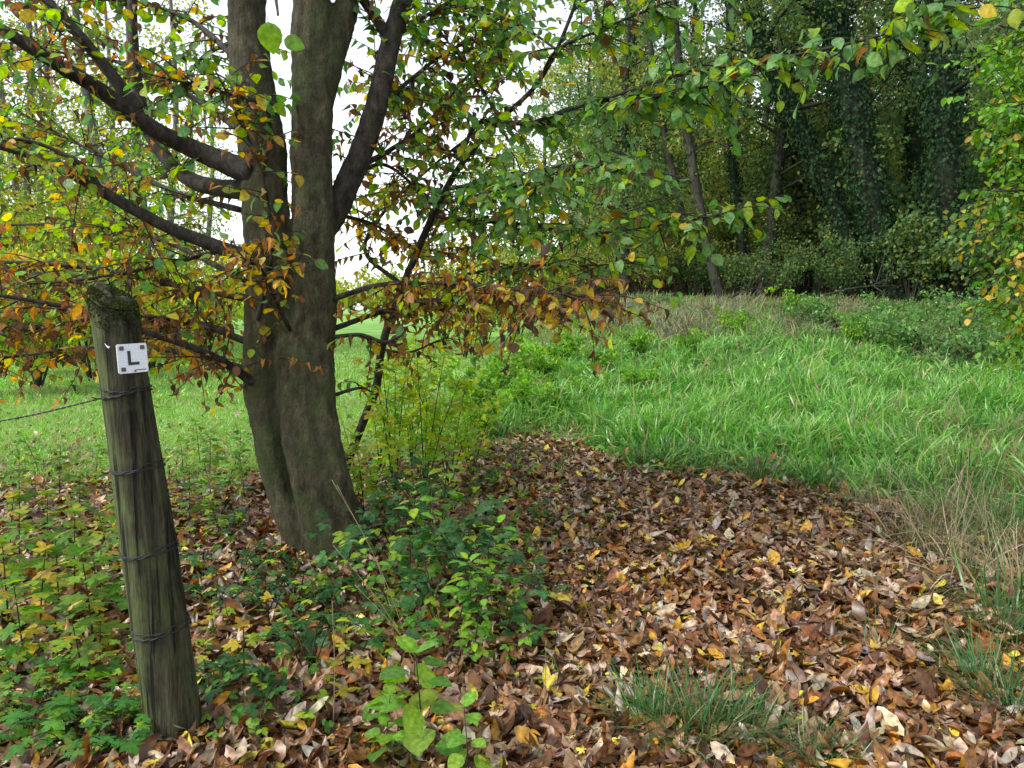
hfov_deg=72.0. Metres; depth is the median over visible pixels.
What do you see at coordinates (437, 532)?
bramble plant
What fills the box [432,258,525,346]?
yellowing shrub
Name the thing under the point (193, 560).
bramble
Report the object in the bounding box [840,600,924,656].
grass sprig
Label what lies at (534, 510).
bramble plant
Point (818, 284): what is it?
woodland tree
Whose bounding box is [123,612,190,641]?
barbed wire
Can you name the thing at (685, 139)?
ivy clad tree
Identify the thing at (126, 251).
yellowing shrub
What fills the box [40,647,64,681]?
yellow maple seedling
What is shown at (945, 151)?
ivy clad tree
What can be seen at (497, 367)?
nettle clump
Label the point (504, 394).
nettle clump
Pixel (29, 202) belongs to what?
yellowing shrub
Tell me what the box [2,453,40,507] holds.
wild seedling
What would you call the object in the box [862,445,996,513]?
tall grass clump
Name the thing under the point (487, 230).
autumn tree
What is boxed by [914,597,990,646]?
grass sprig
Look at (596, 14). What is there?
woodland tree
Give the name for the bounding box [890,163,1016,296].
understorey shrub
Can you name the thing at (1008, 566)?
straw tussock
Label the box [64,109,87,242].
slender tree
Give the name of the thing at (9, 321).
yellowing shrub
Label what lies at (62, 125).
slender tree
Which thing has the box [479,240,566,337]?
yellowing shrub
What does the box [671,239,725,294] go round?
understorey shrub
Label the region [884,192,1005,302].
understorey shrub
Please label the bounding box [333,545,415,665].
dry stalk
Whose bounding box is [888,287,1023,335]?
weed clump
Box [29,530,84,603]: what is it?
maple seedling
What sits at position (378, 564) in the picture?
dry stalk
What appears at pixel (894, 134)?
woodland tree
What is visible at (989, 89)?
woodland tree
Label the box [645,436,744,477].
tall grass clump
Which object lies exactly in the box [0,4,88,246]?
slender tree
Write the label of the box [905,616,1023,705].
grass tuft
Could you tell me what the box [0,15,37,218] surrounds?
slender tree
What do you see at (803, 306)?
weed clump
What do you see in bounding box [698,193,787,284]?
hazel shrub
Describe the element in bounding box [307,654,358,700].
yellow maple seedling
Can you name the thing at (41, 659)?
cranesbill herb
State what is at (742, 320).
nettle clump
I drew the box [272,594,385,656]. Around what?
bramble
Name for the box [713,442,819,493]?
tall grass clump
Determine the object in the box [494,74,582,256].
autumn tree
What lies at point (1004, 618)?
grass tuft
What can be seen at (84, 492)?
wild seedling
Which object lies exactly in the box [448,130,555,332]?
autumn tree
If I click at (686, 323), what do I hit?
dry grass
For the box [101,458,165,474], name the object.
barbed wire
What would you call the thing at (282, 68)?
sky
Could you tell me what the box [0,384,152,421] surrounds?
barbed wire
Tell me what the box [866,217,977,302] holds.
understorey shrub
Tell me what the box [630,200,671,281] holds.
hazel shrub
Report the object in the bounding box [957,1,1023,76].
woodland tree
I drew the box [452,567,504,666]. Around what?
nettle plant
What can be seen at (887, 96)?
woodland tree
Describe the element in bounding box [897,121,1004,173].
tall hazel
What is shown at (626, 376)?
nettle clump
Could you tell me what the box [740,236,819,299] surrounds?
understorey shrub
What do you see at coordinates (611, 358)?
nettle clump
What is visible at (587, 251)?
hazel shrub
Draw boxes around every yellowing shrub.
[0,181,32,255]
[0,189,122,298]
[0,232,79,363]
[0,242,81,375]
[0,247,90,389]
[2,207,119,364]
[9,229,163,380]
[13,195,137,287]
[55,251,211,370]
[87,246,194,330]
[125,231,216,319]
[165,249,245,361]
[193,255,244,341]
[418,263,472,345]
[425,274,498,357]
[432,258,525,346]
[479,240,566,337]
[498,246,582,304]
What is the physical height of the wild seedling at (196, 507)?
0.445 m
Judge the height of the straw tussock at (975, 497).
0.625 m
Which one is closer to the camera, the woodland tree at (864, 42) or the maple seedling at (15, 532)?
the maple seedling at (15, 532)
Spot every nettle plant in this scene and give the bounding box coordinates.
[349,537,412,624]
[387,480,443,588]
[418,442,465,555]
[439,514,516,643]
[449,552,500,634]
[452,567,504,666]
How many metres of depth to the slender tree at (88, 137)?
31.79 m
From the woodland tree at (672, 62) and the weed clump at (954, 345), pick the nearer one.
the weed clump at (954, 345)
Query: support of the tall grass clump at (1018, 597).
on the ground at (374, 328)
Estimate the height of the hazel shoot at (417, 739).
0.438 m
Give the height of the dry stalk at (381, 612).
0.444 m
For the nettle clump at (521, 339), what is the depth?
12.32 m
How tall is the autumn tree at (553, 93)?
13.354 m
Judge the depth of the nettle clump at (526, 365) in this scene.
11.33 m
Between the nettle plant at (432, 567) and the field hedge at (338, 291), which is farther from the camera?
the field hedge at (338, 291)
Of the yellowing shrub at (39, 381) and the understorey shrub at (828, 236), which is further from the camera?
the understorey shrub at (828, 236)
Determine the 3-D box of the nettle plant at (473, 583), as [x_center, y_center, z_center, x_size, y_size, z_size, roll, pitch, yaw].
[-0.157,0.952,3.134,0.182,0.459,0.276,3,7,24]
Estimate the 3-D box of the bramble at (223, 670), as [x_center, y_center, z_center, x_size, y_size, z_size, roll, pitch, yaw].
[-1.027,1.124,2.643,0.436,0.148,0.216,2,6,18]
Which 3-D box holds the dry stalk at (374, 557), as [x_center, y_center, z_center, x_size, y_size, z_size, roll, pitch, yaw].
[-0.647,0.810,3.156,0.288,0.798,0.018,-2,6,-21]
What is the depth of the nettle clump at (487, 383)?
9.59 m
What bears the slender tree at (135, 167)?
on the ground at (374, 328)
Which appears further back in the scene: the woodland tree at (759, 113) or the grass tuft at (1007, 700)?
the woodland tree at (759, 113)
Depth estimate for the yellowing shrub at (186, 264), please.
28.19 m
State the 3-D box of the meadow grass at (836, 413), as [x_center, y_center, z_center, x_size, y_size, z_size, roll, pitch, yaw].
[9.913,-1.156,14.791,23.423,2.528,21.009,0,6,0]
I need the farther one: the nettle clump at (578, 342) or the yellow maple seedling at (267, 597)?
the nettle clump at (578, 342)
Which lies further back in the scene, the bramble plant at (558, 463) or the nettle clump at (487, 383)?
the nettle clump at (487, 383)
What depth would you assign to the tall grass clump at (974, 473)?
5.62 m
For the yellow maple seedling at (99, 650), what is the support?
on the leaf litter at (514, 729)
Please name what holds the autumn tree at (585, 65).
on the ground at (374, 328)
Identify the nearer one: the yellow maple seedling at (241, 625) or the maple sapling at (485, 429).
the yellow maple seedling at (241, 625)
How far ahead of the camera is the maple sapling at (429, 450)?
5.56 m
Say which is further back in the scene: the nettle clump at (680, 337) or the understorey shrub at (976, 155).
the understorey shrub at (976, 155)
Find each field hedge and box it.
[336,276,382,313]
[336,286,345,303]
[346,266,402,306]
[357,292,387,310]
[359,278,411,304]
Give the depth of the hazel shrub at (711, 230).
25.31 m
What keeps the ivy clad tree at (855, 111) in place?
on the ground at (374, 328)
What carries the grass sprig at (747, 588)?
on the leaf litter at (514, 729)
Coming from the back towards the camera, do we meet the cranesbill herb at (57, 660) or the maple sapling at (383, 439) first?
the maple sapling at (383, 439)
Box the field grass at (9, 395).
[0,328,551,491]
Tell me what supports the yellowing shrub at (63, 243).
on the ground at (374, 328)
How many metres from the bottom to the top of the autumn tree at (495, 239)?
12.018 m
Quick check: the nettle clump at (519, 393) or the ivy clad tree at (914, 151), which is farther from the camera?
the ivy clad tree at (914, 151)
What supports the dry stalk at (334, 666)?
on the leaf litter at (514, 729)
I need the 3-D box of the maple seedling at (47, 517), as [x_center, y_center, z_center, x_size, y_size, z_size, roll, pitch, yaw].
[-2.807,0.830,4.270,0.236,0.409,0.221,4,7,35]
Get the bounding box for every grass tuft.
[578,650,765,766]
[588,642,806,767]
[649,657,831,766]
[726,691,893,767]
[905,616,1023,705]
[916,645,1023,742]
[943,585,1023,657]
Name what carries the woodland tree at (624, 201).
on the ground at (374, 328)
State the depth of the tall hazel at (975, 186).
24.04 m
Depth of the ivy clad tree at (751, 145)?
26.54 m
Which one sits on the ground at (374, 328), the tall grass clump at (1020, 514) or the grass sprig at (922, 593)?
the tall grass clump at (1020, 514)
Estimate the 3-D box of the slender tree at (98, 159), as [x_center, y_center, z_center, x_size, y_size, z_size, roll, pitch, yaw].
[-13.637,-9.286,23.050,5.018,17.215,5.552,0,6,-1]
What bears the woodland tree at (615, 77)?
on the ground at (374, 328)
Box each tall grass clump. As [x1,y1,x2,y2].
[570,428,618,450]
[605,425,665,465]
[632,426,705,464]
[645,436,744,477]
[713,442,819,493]
[774,435,866,492]
[834,443,969,502]
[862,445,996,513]
[872,437,1023,513]
[877,474,1023,580]
[905,531,1023,638]
[925,449,1023,550]
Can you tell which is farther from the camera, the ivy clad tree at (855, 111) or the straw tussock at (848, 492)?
the ivy clad tree at (855, 111)
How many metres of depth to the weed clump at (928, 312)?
15.88 m
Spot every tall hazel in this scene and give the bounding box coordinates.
[578,155,677,258]
[630,175,723,295]
[641,123,721,206]
[652,149,757,295]
[673,135,740,254]
[707,157,812,298]
[744,204,812,296]
[755,180,855,289]
[768,110,880,205]
[801,154,899,296]
[849,141,932,220]
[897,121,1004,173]
[928,145,988,295]
[961,162,1011,278]
[973,156,1022,200]
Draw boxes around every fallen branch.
[724,257,785,300]
[819,254,904,296]
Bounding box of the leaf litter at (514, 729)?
[0,367,1023,767]
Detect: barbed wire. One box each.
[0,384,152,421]
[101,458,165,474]
[111,538,179,560]
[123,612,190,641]
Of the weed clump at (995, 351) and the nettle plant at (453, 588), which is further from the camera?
the weed clump at (995, 351)
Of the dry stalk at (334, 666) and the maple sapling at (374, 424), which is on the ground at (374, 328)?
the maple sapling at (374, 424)
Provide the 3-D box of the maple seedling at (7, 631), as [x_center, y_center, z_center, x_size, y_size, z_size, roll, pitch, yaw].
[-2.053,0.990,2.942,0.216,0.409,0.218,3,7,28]
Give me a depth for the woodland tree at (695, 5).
30.21 m
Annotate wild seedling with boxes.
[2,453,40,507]
[17,431,44,473]
[47,442,77,492]
[65,468,95,517]
[86,443,108,484]
[170,437,192,481]
[174,466,204,528]
[186,418,209,460]
[195,457,224,510]
[199,426,225,465]
[202,494,231,535]
[218,444,250,497]
[231,426,247,463]
[232,449,250,496]
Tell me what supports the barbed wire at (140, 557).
attached to the fence post
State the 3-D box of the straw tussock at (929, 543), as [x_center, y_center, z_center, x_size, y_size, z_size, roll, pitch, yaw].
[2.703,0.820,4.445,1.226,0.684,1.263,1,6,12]
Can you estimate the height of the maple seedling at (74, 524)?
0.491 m
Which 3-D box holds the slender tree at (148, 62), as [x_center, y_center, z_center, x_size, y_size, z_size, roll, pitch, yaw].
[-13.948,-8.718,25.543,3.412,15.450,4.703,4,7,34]
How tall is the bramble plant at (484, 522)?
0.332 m
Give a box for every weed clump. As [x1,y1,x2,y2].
[636,291,673,304]
[774,290,847,322]
[792,291,909,330]
[829,313,938,346]
[865,301,1003,355]
[866,298,950,323]
[871,297,917,311]
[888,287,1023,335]
[901,309,1021,364]
[911,284,997,316]
[951,296,1022,331]
[951,330,1023,370]
[959,297,1023,338]
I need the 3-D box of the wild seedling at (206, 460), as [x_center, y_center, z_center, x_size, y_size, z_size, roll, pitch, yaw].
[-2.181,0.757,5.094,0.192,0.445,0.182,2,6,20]
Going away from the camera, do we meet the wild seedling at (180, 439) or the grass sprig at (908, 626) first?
the grass sprig at (908, 626)
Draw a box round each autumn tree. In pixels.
[409,134,518,304]
[424,195,475,292]
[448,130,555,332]
[460,150,532,326]
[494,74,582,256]
[515,33,609,249]
[534,29,642,219]
[560,9,661,228]
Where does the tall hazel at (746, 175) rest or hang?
on the ground at (374, 328)
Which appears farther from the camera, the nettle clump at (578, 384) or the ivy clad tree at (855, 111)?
the ivy clad tree at (855, 111)
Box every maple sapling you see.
[337,406,411,511]
[352,356,417,467]
[352,357,421,493]
[389,327,453,467]
[398,367,493,487]
[402,349,475,484]
[409,341,484,448]
[436,379,513,474]
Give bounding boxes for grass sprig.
[491,478,535,499]
[499,628,625,700]
[506,555,559,598]
[546,506,577,535]
[563,599,646,636]
[582,554,608,590]
[726,577,763,598]
[739,631,832,691]
[816,596,863,634]
[826,550,914,599]
[828,522,895,556]
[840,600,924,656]
[874,595,966,661]
[877,694,951,736]
[908,580,945,609]
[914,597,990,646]
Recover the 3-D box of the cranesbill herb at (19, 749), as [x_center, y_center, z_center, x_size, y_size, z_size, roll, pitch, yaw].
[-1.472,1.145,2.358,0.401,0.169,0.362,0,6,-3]
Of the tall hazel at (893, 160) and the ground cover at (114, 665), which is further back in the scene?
the tall hazel at (893, 160)
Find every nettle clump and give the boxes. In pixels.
[436,357,506,408]
[451,349,533,399]
[452,389,514,431]
[471,360,539,404]
[480,341,549,380]
[502,373,558,408]
[504,334,578,378]
[519,377,572,415]
[541,324,595,359]
[562,373,613,400]
[576,340,623,374]
[609,323,656,355]
[618,361,662,387]
[671,327,707,354]
[713,305,757,333]
[764,286,812,316]
[835,311,884,344]
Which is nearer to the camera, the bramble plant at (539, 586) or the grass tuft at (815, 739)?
the grass tuft at (815, 739)
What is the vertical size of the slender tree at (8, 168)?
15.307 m
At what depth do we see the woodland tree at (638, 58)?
43.72 m
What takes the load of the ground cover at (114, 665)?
on the ground at (374, 328)
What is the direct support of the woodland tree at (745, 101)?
on the ground at (374, 328)
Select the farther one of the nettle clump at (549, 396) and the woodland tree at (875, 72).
the woodland tree at (875, 72)
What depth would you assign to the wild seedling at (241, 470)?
5.63 m
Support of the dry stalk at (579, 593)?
on the ground at (374, 328)
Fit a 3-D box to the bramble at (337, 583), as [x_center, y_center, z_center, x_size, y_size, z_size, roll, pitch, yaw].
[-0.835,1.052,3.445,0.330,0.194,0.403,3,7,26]
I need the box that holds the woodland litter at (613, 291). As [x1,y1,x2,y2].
[559,275,1015,329]
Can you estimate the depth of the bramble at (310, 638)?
2.94 m
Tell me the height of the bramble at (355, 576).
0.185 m
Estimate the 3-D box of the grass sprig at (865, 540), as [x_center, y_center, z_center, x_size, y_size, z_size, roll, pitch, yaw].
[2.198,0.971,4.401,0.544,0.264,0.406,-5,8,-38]
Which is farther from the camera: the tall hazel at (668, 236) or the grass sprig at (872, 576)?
the tall hazel at (668, 236)
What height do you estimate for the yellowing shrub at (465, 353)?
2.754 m
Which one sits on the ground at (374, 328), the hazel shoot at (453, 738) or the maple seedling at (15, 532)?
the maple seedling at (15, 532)
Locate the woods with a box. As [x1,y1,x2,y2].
[575,100,974,224]
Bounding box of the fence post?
[85,282,201,739]
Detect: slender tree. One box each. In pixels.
[0,0,110,351]
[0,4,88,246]
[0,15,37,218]
[0,18,76,252]
[0,51,57,212]
[0,61,35,195]
[2,0,130,251]
[4,19,92,249]
[12,0,187,259]
[33,71,91,260]
[55,0,197,342]
[55,35,105,243]
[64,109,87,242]
[67,3,160,232]
[108,107,167,253]
[133,117,182,253]
[140,0,236,257]
[150,51,223,273]
[157,37,237,334]
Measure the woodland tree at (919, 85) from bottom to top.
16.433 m
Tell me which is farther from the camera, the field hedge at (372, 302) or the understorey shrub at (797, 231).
the field hedge at (372, 302)
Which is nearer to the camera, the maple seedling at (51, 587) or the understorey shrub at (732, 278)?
the maple seedling at (51, 587)
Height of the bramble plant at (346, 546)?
0.418 m
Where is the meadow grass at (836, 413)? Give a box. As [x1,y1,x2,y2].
[376,288,1023,524]
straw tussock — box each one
[799,459,887,508]
[832,468,944,525]
[839,474,973,560]
[854,439,1023,558]
[855,465,1022,575]
[855,491,1023,594]
[870,464,1023,565]
[880,455,1023,521]
[916,498,1023,588]
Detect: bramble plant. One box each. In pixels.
[297,517,504,605]
[298,485,472,560]
[330,482,499,559]
[338,495,519,584]
[342,540,558,639]
[351,456,450,519]
[389,521,556,615]
[420,508,533,571]
[452,583,572,651]
[461,464,535,495]
[494,498,553,525]
[501,440,543,469]
[516,567,571,605]
[531,455,574,473]
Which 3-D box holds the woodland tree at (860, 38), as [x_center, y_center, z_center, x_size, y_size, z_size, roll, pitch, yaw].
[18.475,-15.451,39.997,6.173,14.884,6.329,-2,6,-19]
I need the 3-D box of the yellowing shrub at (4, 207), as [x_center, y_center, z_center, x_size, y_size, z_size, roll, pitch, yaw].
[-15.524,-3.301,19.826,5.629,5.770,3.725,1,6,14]
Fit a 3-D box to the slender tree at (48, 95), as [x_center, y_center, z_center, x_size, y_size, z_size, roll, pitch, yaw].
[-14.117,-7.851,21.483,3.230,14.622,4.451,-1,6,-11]
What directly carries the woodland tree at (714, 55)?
on the ground at (374, 328)
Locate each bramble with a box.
[176,509,246,535]
[178,546,216,578]
[183,583,237,616]
[195,655,277,704]
[198,651,290,737]
[209,577,320,615]
[221,614,382,667]
[229,555,332,612]
[238,539,300,579]
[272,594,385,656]
[294,576,375,628]
[303,558,371,607]
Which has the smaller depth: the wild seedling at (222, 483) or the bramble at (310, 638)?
the bramble at (310, 638)
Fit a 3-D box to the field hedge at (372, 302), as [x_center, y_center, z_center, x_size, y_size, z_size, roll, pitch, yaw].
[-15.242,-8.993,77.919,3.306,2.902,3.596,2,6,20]
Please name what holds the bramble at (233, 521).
on the ground at (374, 328)
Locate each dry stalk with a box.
[332,480,394,623]
[332,605,334,721]
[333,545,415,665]
[337,485,405,635]
[355,585,414,656]
[542,662,545,717]
[560,560,593,625]
[900,480,932,568]
[955,471,984,550]
[992,501,1014,578]
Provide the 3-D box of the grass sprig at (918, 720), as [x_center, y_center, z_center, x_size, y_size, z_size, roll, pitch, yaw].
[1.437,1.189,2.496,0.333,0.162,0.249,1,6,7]
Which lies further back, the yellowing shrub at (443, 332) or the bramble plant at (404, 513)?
the yellowing shrub at (443, 332)
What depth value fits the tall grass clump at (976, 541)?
4.39 m
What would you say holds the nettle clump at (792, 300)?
on the ground at (374, 328)
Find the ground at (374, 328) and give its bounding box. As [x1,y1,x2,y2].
[0,206,1023,766]
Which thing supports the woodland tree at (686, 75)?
on the ground at (374, 328)
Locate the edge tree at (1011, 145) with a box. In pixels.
[941,0,1023,379]
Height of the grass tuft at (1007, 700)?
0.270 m
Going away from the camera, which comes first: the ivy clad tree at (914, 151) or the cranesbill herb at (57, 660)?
the cranesbill herb at (57, 660)
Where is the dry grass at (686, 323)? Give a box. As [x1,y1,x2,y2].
[577,288,1002,369]
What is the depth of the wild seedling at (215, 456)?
6.35 m
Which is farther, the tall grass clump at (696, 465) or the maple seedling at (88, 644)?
the tall grass clump at (696, 465)
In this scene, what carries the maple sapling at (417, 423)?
on the ground at (374, 328)
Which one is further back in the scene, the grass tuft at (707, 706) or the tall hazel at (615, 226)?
the tall hazel at (615, 226)
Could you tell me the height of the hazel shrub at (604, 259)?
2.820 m
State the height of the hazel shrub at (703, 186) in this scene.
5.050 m
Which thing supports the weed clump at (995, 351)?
on the ground at (374, 328)
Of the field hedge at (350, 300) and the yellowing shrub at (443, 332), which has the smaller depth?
the yellowing shrub at (443, 332)
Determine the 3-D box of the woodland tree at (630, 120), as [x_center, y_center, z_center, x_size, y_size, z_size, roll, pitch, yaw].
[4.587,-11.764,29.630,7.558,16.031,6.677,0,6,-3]
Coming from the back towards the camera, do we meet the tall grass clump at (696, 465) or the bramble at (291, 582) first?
the tall grass clump at (696, 465)
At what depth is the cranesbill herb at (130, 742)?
2.28 m
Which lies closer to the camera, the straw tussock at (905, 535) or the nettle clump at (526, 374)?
the straw tussock at (905, 535)
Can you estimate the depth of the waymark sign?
2.22 m
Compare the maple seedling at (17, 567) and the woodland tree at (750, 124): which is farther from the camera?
the woodland tree at (750, 124)
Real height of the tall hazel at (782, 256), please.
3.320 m
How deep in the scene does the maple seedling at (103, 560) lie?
3.32 m
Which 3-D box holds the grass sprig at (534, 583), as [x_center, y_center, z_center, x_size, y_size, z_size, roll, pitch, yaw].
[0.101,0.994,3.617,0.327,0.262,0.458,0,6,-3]
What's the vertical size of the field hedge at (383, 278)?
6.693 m
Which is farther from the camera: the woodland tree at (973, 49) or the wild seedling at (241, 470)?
the woodland tree at (973, 49)
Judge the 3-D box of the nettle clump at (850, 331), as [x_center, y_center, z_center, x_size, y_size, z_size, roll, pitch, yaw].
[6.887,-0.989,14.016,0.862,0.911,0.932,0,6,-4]
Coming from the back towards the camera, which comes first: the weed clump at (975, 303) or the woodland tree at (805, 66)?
the woodland tree at (805, 66)
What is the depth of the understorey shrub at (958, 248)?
17.60 m
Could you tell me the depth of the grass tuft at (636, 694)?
2.56 m
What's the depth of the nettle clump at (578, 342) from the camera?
13.88 m
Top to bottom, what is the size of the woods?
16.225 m
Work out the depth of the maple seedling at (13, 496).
4.22 m
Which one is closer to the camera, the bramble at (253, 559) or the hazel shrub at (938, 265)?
the bramble at (253, 559)
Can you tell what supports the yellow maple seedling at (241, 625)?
on the leaf litter at (514, 729)
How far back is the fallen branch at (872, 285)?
19.64 m
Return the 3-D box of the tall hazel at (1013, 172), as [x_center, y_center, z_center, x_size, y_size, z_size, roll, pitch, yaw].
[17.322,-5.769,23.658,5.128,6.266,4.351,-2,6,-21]
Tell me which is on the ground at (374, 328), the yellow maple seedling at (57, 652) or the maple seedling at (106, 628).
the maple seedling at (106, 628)
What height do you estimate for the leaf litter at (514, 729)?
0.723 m
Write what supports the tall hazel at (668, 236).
on the ground at (374, 328)
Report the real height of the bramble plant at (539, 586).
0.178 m
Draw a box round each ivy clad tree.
[576,1,725,296]
[589,0,678,288]
[590,0,756,299]
[679,0,788,297]
[680,0,922,300]
[737,0,933,302]
[741,0,844,294]
[851,0,934,297]
[886,0,1023,302]
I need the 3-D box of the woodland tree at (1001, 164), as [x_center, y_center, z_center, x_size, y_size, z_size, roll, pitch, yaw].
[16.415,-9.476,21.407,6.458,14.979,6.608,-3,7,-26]
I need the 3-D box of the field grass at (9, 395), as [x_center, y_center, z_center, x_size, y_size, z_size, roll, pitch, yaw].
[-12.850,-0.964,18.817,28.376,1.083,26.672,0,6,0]
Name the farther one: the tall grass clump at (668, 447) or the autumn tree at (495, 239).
the autumn tree at (495, 239)
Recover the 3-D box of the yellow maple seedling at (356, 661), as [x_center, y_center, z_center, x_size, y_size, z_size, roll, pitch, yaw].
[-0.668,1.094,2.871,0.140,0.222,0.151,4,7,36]
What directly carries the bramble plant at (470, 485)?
on the ground at (374, 328)
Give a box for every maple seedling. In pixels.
[0,491,27,547]
[0,504,52,581]
[0,536,34,623]
[0,571,46,661]
[15,540,65,625]
[27,488,65,543]
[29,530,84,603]
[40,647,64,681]
[45,502,98,589]
[47,600,115,677]
[50,542,129,641]
[73,535,121,611]
[83,613,114,654]
[87,508,120,565]
[101,483,116,526]
[101,540,127,610]
[169,485,179,503]
[195,637,228,681]
[202,601,225,629]
[222,616,262,681]
[260,590,281,630]
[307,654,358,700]
[328,626,371,668]
[394,669,412,695]
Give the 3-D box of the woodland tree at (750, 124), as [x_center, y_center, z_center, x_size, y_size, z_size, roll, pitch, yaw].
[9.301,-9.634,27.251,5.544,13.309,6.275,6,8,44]
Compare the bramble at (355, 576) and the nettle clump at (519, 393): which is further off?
the nettle clump at (519, 393)
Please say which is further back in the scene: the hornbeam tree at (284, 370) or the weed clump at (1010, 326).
the weed clump at (1010, 326)
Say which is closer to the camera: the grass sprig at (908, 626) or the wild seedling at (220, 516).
the grass sprig at (908, 626)
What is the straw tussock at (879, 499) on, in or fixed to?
on the ground at (374, 328)
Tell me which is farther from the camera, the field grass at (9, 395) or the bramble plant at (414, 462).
the field grass at (9, 395)
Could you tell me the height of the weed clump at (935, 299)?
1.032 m
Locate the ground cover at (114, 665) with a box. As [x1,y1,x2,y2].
[0,413,679,746]
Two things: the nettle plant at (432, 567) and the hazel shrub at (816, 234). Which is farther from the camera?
the hazel shrub at (816, 234)
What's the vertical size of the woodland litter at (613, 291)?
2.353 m
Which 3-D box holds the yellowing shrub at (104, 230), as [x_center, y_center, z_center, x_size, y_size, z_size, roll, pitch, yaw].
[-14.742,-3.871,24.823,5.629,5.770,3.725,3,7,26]
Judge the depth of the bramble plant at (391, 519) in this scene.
4.04 m
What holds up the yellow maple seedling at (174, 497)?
on the ground at (374, 328)
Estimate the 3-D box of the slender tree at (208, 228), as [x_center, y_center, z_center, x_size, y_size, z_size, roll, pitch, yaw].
[-14.388,-9.217,33.293,4.247,14.569,4.698,-2,6,-17]
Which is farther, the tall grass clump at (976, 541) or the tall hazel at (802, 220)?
the tall hazel at (802, 220)
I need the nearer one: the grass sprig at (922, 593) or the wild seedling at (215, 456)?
the grass sprig at (922, 593)
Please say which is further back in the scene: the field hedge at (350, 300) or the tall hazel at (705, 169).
the field hedge at (350, 300)
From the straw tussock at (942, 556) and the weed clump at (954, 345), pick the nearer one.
the straw tussock at (942, 556)
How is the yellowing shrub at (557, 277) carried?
on the ground at (374, 328)
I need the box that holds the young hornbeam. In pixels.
[335,0,1023,470]
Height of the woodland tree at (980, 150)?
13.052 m
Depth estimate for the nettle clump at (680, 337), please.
12.85 m
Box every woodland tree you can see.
[493,0,660,249]
[528,0,701,299]
[530,0,718,277]
[582,4,662,202]
[604,4,661,147]
[609,0,769,262]
[623,0,714,209]
[638,0,741,203]
[643,3,712,187]
[650,0,823,293]
[678,0,818,270]
[679,0,912,298]
[685,1,763,200]
[697,0,972,296]
[718,0,884,218]
[725,5,891,298]
[773,6,882,133]
[813,6,929,163]
[819,3,914,102]
[843,1,962,197]
[869,0,1000,144]
[869,0,1000,185]
[896,0,1023,296]
[925,1,1006,168]
[926,0,1009,280]
[928,0,1014,166]
[954,24,1006,153]
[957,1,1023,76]
[958,1,1007,80]
[958,9,1017,212]
[961,66,1020,165]
[962,2,1023,296]
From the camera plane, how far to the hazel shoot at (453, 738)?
2.21 m
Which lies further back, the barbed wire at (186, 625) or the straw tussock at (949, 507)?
the straw tussock at (949, 507)
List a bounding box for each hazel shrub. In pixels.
[520,235,584,290]
[559,223,614,286]
[586,230,646,299]
[625,228,688,295]
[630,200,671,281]
[641,208,736,297]
[663,159,727,229]
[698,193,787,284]
[776,192,847,294]
[849,188,904,295]
[901,170,974,293]
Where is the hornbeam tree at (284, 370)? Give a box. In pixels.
[0,0,669,562]
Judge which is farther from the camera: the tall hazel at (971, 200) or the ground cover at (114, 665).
the tall hazel at (971, 200)
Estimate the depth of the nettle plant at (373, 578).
3.24 m
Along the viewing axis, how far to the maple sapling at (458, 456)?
5.88 m
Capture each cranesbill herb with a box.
[0,637,65,686]
[0,655,88,722]
[0,676,77,742]
[2,685,139,761]
[53,683,151,761]
[81,690,152,750]
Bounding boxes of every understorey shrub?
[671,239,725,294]
[716,250,773,297]
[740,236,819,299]
[762,209,860,295]
[785,230,873,301]
[802,211,905,283]
[849,143,986,267]
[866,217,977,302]
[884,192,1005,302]
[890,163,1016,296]
[938,209,1023,295]
[942,179,1023,310]
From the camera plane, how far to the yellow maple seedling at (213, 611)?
3.14 m
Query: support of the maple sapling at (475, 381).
on the ground at (374, 328)
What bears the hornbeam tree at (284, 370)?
on the ground at (374, 328)
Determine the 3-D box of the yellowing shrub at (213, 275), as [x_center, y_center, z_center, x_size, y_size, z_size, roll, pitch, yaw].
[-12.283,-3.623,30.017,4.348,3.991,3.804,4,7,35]
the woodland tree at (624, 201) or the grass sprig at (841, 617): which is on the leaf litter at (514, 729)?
the grass sprig at (841, 617)
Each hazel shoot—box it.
[364,682,406,761]
[365,636,462,761]
[441,691,496,767]
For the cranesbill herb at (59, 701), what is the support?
on the ground at (374, 328)
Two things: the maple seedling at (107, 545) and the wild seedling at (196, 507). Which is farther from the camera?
the wild seedling at (196, 507)
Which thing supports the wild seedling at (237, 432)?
on the ground at (374, 328)
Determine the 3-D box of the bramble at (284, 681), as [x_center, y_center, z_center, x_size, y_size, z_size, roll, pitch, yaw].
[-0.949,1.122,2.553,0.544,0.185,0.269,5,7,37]
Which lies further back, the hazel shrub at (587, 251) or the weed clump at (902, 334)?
the hazel shrub at (587, 251)
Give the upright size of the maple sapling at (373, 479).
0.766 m
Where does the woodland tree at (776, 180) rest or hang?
on the ground at (374, 328)
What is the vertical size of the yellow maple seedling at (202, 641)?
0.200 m
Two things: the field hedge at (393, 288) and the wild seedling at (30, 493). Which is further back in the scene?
the field hedge at (393, 288)
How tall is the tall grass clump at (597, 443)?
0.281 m
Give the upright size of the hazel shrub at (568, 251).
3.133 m
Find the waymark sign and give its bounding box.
[116,343,148,373]
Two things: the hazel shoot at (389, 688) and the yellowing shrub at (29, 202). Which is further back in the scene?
the yellowing shrub at (29, 202)
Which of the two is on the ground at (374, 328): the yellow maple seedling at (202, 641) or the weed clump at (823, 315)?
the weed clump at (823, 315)
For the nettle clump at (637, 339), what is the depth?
13.30 m
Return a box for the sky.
[0,0,1001,309]

